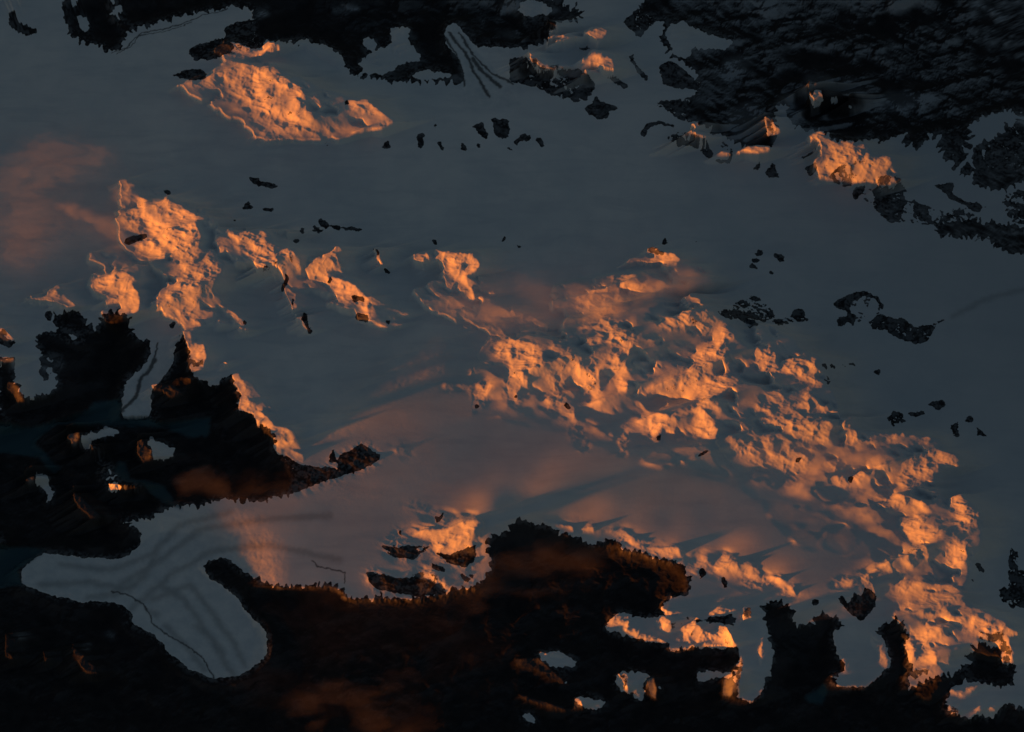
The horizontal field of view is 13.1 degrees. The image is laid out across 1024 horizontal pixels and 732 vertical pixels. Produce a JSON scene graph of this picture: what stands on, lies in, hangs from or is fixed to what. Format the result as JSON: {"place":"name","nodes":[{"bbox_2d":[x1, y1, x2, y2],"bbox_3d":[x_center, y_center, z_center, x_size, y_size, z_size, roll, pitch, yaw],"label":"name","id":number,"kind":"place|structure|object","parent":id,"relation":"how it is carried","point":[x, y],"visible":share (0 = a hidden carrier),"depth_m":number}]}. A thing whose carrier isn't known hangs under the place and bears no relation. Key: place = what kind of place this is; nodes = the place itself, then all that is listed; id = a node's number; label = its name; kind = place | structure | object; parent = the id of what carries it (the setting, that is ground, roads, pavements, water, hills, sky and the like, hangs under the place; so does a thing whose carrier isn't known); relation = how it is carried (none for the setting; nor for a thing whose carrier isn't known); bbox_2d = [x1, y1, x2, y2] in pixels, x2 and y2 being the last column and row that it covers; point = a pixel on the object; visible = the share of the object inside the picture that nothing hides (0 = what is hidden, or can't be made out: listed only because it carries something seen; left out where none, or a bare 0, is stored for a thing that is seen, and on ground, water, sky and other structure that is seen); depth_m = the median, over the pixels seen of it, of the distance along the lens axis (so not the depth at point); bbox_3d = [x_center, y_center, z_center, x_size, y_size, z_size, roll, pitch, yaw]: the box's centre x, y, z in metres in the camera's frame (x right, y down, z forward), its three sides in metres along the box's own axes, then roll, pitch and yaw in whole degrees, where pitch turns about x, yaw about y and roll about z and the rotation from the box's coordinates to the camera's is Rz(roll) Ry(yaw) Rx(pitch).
{"place":"outdoors","nodes":[
{"label":"outdoors","id":0,"kind":"place"},
{"bbox_2d":[0,544,42,587],"bbox_3d":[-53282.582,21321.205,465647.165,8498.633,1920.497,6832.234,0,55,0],"label":"lake","id":1,"kind":"structure","parent":0,"point":[13,560],"depth_m":467095.41},
{"bbox_2d":[40,323,84,369],"bbox_3d":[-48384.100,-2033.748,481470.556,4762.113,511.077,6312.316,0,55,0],"label":"glacier","id":2,"kind":"object","parent":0,"point":[54,362],"visible":1,"depth_m":482076.38},
{"bbox_2d":[0,398,210,506],"bbox_3d":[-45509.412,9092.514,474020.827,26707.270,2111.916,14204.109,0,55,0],"label":"lake","id":3,"kind":"structure","parent":0,"point":[18,440],"depth_m":476445.50},
{"bbox_2d":[91,253,142,317],"bbox_3d":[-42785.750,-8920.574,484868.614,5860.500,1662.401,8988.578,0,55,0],"label":"mountain","id":4,"kind":"structure","parent":0,"point":[116,287],"depth_m":484253.38},
{"bbox_2d":[120,345,175,418],"bbox_3d":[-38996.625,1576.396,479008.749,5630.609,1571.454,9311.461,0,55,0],"label":"glacier","id":5,"kind":"object","parent":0,"point":[136,391],"visible":1,"depth_m":479120.47},
{"bbox_2d":[0,308,297,731],"bbox_3d":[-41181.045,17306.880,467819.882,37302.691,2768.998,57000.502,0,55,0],"label":"valley","id":6,"kind":"structure","parent":0,"point":[68,665],"depth_m":470964.56},
{"bbox_2d":[115,179,206,299],"bbox_3d":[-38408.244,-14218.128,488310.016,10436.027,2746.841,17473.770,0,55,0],"label":"mountain","id":7,"kind":"structure","parent":0,"point":[168,224],"depth_m":488138.59},
{"bbox_2d":[124,233,146,244],"bbox_3d":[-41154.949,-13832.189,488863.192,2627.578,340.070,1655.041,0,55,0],"label":"rock outcrop","id":8,"kind":"object","parent":7,"relation":"on","point":[132,239],"visible":1,"depth_m":488866.12},
{"bbox_2d":[153,249,245,357],"bbox_3d":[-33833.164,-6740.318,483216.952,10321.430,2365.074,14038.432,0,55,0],"label":"mountain","id":9,"kind":"structure","parent":0,"point":[186,314],"depth_m":483073.44},
{"bbox_2d":[58,0,419,84],"bbox_3d":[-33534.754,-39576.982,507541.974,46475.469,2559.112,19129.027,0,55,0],"label":"valley","id":10,"kind":"structure","parent":0,"point":[376,40],"depth_m":507917.75},
{"bbox_2d":[211,228,302,310],"bbox_3d":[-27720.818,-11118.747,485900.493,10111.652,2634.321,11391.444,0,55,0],"label":"mountain","id":11,"kind":"structure","parent":0,"point":[263,252],"depth_m":485602.16},
{"bbox_2d":[179,40,396,141],"bbox_3d":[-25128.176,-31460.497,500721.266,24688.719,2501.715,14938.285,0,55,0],"label":"mountain","id":12,"kind":"structure","parent":0,"point":[277,105],"depth_m":499031.25},
{"bbox_2d":[303,246,376,318],"bbox_3d":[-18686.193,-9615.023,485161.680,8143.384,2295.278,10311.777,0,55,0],"label":"mountain","id":13,"kind":"structure","parent":0,"point":[325,268],"depth_m":485167.50},
{"bbox_2d":[367,517,478,596],"bbox_3d":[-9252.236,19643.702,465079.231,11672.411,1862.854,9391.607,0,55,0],"label":"mountain","id":14,"kind":"structure","parent":0,"point":[454,543],"depth_m":466200.97},
{"bbox_2d":[412,247,481,301],"bbox_3d":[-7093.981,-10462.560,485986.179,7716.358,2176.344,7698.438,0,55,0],"label":"mountain","id":15,"kind":"structure","parent":0,"point":[461,268],"depth_m":485697.12},
{"bbox_2d":[200,516,729,731],"bbox_3d":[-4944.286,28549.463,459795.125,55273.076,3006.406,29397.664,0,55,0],"label":"valley","id":16,"kind":"structure","parent":0,"point":[518,637],"depth_m":460052.62},
{"bbox_2d":[456,310,553,413],"bbox_3d":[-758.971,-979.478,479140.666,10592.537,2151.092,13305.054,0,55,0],"label":"mountain","id":17,"kind":"structure","parent":0,"point":[526,362],"depth_m":477978.91},
{"bbox_2d":[0,0,1023,714],"bbox_3d":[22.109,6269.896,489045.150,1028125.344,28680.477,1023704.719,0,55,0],"label":"ground","id":18,"kind":"structure","parent":0,"point":[580,202],"depth_m":484546.62},
{"bbox_2d":[7,8,37,36],"bbox_3d":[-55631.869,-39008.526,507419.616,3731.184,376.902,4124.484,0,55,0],"label":"rock outcrop","id":19,"kind":"object","parent":18,"relation":"on","point":[20,27],"visible":1,"depth_m":507291.66},
{"bbox_2d":[19,531,268,678],"bbox_3d":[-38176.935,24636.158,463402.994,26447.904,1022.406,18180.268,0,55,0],"label":"glacier","id":20,"kind":"object","parent":18,"relation":"on","point":[190,615],"visible":1,"depth_m":464744.69},
{"bbox_2d":[172,69,206,80],"bbox_3d":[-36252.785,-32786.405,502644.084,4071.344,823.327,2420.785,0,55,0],"label":"rock outcrop","id":21,"kind":"object","parent":18,"relation":"on","point":[195,74],"visible":1,"depth_m":503074.75},
{"bbox_2d":[188,34,252,61],"bbox_3d":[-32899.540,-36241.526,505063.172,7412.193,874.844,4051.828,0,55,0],"label":"rock outcrop","id":22,"kind":"object","parent":18,"relation":"on","point":[214,49],"visible":1,"depth_m":504954.44},
{"bbox_2d":[233,201,273,221],"bbox_3d":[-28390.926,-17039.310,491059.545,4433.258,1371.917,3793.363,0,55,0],"label":"rock outcrop","id":23,"kind":"object","parent":18,"relation":"on","point":[247,205],"visible":1,"depth_m":492024.81},
{"bbox_2d":[248,177,277,188],"bbox_3d":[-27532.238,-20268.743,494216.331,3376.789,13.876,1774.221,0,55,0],"label":"rock outcrop","id":24,"kind":"object","parent":18,"relation":"on","point":[257,181],"visible":1,"depth_m":494156.56},
{"bbox_2d":[281,273,312,334],"bbox_3d":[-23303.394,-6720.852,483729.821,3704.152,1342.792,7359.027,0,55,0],"label":"rock outcrop","id":25,"kind":"object","parent":18,"relation":"on","point":[304,317],"visible":1,"depth_m":482735.12},
{"bbox_2d":[292,218,361,242],"bbox_3d":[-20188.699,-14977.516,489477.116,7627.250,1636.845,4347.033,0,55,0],"label":"rock outcrop","id":26,"kind":"object","parent":18,"relation":"on","point":[323,224],"visible":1,"depth_m":490465.31},
{"bbox_2d":[310,443,380,486],"bbox_3d":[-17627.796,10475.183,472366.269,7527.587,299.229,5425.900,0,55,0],"label":"rock outcrop","id":27,"kind":"object","parent":18,"relation":"on","point":[359,457],"visible":1,"depth_m":472441.75},
{"bbox_2d":[352,300,390,324],"bbox_3d":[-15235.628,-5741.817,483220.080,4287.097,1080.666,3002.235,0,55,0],"label":"rock outcrop","id":28,"kind":"object","parent":18,"relation":"on","point":[362,317],"visible":1,"depth_m":483036.53},
{"bbox_2d":[372,248,390,273],"bbox_3d":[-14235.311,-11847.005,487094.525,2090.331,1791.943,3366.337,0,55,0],"label":"rock outcrop","id":29,"kind":"object","parent":18,"relation":"on","point":[385,269],"visible":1,"depth_m":486767.47},
{"bbox_2d":[362,566,449,598],"bbox_3d":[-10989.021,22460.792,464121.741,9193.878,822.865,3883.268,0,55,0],"label":"rock outcrop","id":30,"kind":"object","parent":18,"relation":"on","point":[419,584],"visible":1,"depth_m":463944.34},
{"bbox_2d":[382,117,510,150],"bbox_3d":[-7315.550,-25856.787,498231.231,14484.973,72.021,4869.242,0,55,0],"label":"rock outcrop","id":31,"kind":"object","parent":18,"relation":"on","point":[501,129],"visible":1,"depth_m":498304.44},
{"bbox_2d":[444,22,520,106],"bbox_3d":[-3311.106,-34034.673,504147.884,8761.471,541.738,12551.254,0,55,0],"label":"glacier","id":32,"kind":"object","parent":18,"relation":"on","point":[487,85],"visible":1,"depth_m":503228.72},
{"bbox_2d":[513,133,544,147],"bbox_3d":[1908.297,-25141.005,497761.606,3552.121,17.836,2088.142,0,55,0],"label":"rock outcrop","id":33,"kind":"object","parent":18,"relation":"on","point":[526,138],"visible":1,"depth_m":497824.47},
{"bbox_2d":[509,56,594,102],"bbox_3d":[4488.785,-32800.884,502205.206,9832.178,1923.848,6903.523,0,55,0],"label":"rock outcrop","id":34,"kind":"object","parent":18,"relation":"on","point":[531,71],"visible":1,"depth_m":502427.06},
{"bbox_2d":[583,92,617,119],"bbox_3d":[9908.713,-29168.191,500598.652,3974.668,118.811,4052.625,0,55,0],"label":"rock outcrop","id":35,"kind":"object","parent":18,"relation":"on","point":[597,109],"visible":1,"depth_m":500408.47},
{"bbox_2d":[640,115,729,163],"bbox_3d":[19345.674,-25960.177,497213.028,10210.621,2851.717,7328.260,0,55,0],"label":"rock outcrop","id":36,"kind":"object","parent":18,"relation":"on","point":[719,124],"visible":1,"depth_m":497546.00},
{"bbox_2d":[717,296,767,328],"bbox_3d":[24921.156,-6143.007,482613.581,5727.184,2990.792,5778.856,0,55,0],"label":"rock outcrop","id":37,"kind":"object","parent":18,"relation":"on","point":[749,317],"visible":1,"depth_m":483144.41},
{"bbox_2d":[749,249,784,274],"bbox_3d":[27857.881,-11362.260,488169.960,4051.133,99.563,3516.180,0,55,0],"label":"rock outcrop","id":38,"kind":"object","parent":18,"relation":"on","point":[779,257],"visible":1,"depth_m":488419.75},
{"bbox_2d":[768,308,808,325],"bbox_3d":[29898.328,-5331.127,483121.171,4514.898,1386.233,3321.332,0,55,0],"label":"rock outcrop","id":39,"kind":"object","parent":18,"relation":"on","point":[797,315],"visible":1,"depth_m":483728.53},
{"bbox_2d":[832,587,876,625],"bbox_3d":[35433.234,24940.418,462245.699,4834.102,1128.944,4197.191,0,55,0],"label":"rock outcrop","id":40,"kind":"object","parent":18,"relation":"on","point":[860,607],"visible":1,"depth_m":462431.81},
{"bbox_2d":[833,290,881,326],"bbox_3d":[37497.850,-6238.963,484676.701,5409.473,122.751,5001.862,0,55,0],"label":"rock outcrop","id":41,"kind":"object","parent":18,"relation":"on","point":[844,303],"visible":1,"depth_m":484974.41},
{"bbox_2d":[848,181,917,223],"bbox_3d":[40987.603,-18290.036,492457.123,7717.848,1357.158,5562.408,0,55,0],"label":"rock outcrop","id":42,"kind":"object","parent":18,"relation":"on","point":[889,203],"visible":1,"depth_m":493171.69},
{"bbox_2d":[870,312,944,344],"bbox_3d":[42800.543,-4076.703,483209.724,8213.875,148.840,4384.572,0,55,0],"label":"rock outcrop","id":43,"kind":"object","parent":18,"relation":"on","point":[900,328],"visible":1,"depth_m":483190.50},
{"bbox_2d":[887,399,945,426],"bbox_3d":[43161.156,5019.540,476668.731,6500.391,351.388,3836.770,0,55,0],"label":"rock outcrop","id":44,"kind":"object","parent":18,"relation":"on","point":[894,417],"visible":1,"depth_m":476692.88},
{"bbox_2d":[950,415,986,437],"bbox_3d":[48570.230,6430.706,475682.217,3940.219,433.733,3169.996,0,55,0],"label":"rock outcrop","id":45,"kind":"object","parent":18,"relation":"on","point":[954,427],"visible":1,"depth_m":475642.88},
{"bbox_2d":[999,547,1023,608],"bbox_3d":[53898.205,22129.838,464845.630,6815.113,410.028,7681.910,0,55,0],"label":"rock outcrop","id":46,"kind":"object","parent":18,"relation":"on","point":[1013,593],"visible":1,"depth_m":464389.34},
{"bbox_2d":[552,310,644,425],"bbox_3d":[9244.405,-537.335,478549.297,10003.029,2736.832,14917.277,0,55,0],"label":"mountain","id":47,"kind":"structure","parent":0,"point":[579,370],"depth_m":477777.12},
{"bbox_2d":[560,20,649,87],"bbox_3d":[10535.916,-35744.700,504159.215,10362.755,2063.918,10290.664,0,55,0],"label":"mountain","id":48,"kind":"structure","parent":0,"point":[606,63],"depth_m":503293.00},
{"bbox_2d":[571,244,700,307],"bbox_3d":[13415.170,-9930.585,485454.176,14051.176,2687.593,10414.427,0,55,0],"label":"mountain","id":49,"kind":"structure","parent":0,"point":[627,283],"depth_m":484850.44},
{"bbox_2d":[552,522,787,652],"bbox_3d":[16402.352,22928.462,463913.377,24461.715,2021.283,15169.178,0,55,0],"label":"mountain","id":50,"kind":"structure","parent":0,"point":[679,631],"depth_m":462085.78},
{"bbox_2d":[605,400,742,456],"bbox_3d":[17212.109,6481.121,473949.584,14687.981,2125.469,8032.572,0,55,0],"label":"mountain","id":51,"kind":"structure","parent":0,"point":[702,422],"depth_m":474223.50},
{"bbox_2d":[645,308,747,399],"bbox_3d":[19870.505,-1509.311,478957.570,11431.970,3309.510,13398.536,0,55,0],"label":"mountain","id":52,"kind":"structure","parent":0,"point":[699,377],"depth_m":477717.25},
{"bbox_2d":[420,0,1023,255],"bbox_3d":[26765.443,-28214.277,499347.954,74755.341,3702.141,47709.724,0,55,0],"label":"valley","id":53,"kind":"structure","parent":0,"point":[941,78],"depth_m":505250.50},
{"bbox_2d":[680,105,794,176],"bbox_3d":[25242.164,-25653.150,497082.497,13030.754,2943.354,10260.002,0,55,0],"label":"mountain","id":54,"kind":"structure","parent":0,"point":[754,131],"depth_m":497370.12},
{"bbox_2d":[752,343,825,387],"bbox_3d":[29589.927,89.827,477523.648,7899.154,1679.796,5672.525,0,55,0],"label":"mountain","id":55,"kind":"structure","parent":0,"point":[769,361],"depth_m":477132.62},
{"bbox_2d":[741,388,849,489],"bbox_3d":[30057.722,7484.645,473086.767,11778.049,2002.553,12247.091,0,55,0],"label":"mountain","id":56,"kind":"structure","parent":0,"point":[804,426],"depth_m":472731.12},
{"bbox_2d":[806,684,826,703],"bbox_3d":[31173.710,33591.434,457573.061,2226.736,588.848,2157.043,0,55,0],"label":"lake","id":57,"kind":"structure","parent":0,"point":[818,695],"depth_m":457667.72},
{"bbox_2d":[806,128,904,199],"bbox_3d":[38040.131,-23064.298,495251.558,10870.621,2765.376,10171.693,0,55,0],"label":"mountain","id":58,"kind":"structure","parent":0,"point":[837,161],"depth_m":494100.38},
{"bbox_2d":[717,597,1023,731],"bbox_3d":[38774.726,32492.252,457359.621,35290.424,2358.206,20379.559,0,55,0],"label":"valley","id":59,"kind":"structure","parent":0,"point":[799,662],"depth_m":457562.19},
{"bbox_2d":[850,416,979,544],"bbox_3d":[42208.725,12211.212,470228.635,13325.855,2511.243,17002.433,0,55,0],"label":"mountain","id":60,"kind":"structure","parent":0,"point":[915,526],"depth_m":469336.66},
{"bbox_2d":[859,545,1022,683],"bbox_3d":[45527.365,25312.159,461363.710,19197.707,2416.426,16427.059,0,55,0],"label":"mountain","id":61,"kind":"structure","parent":0,"point":[932,607],"depth_m":460949.44}
]}

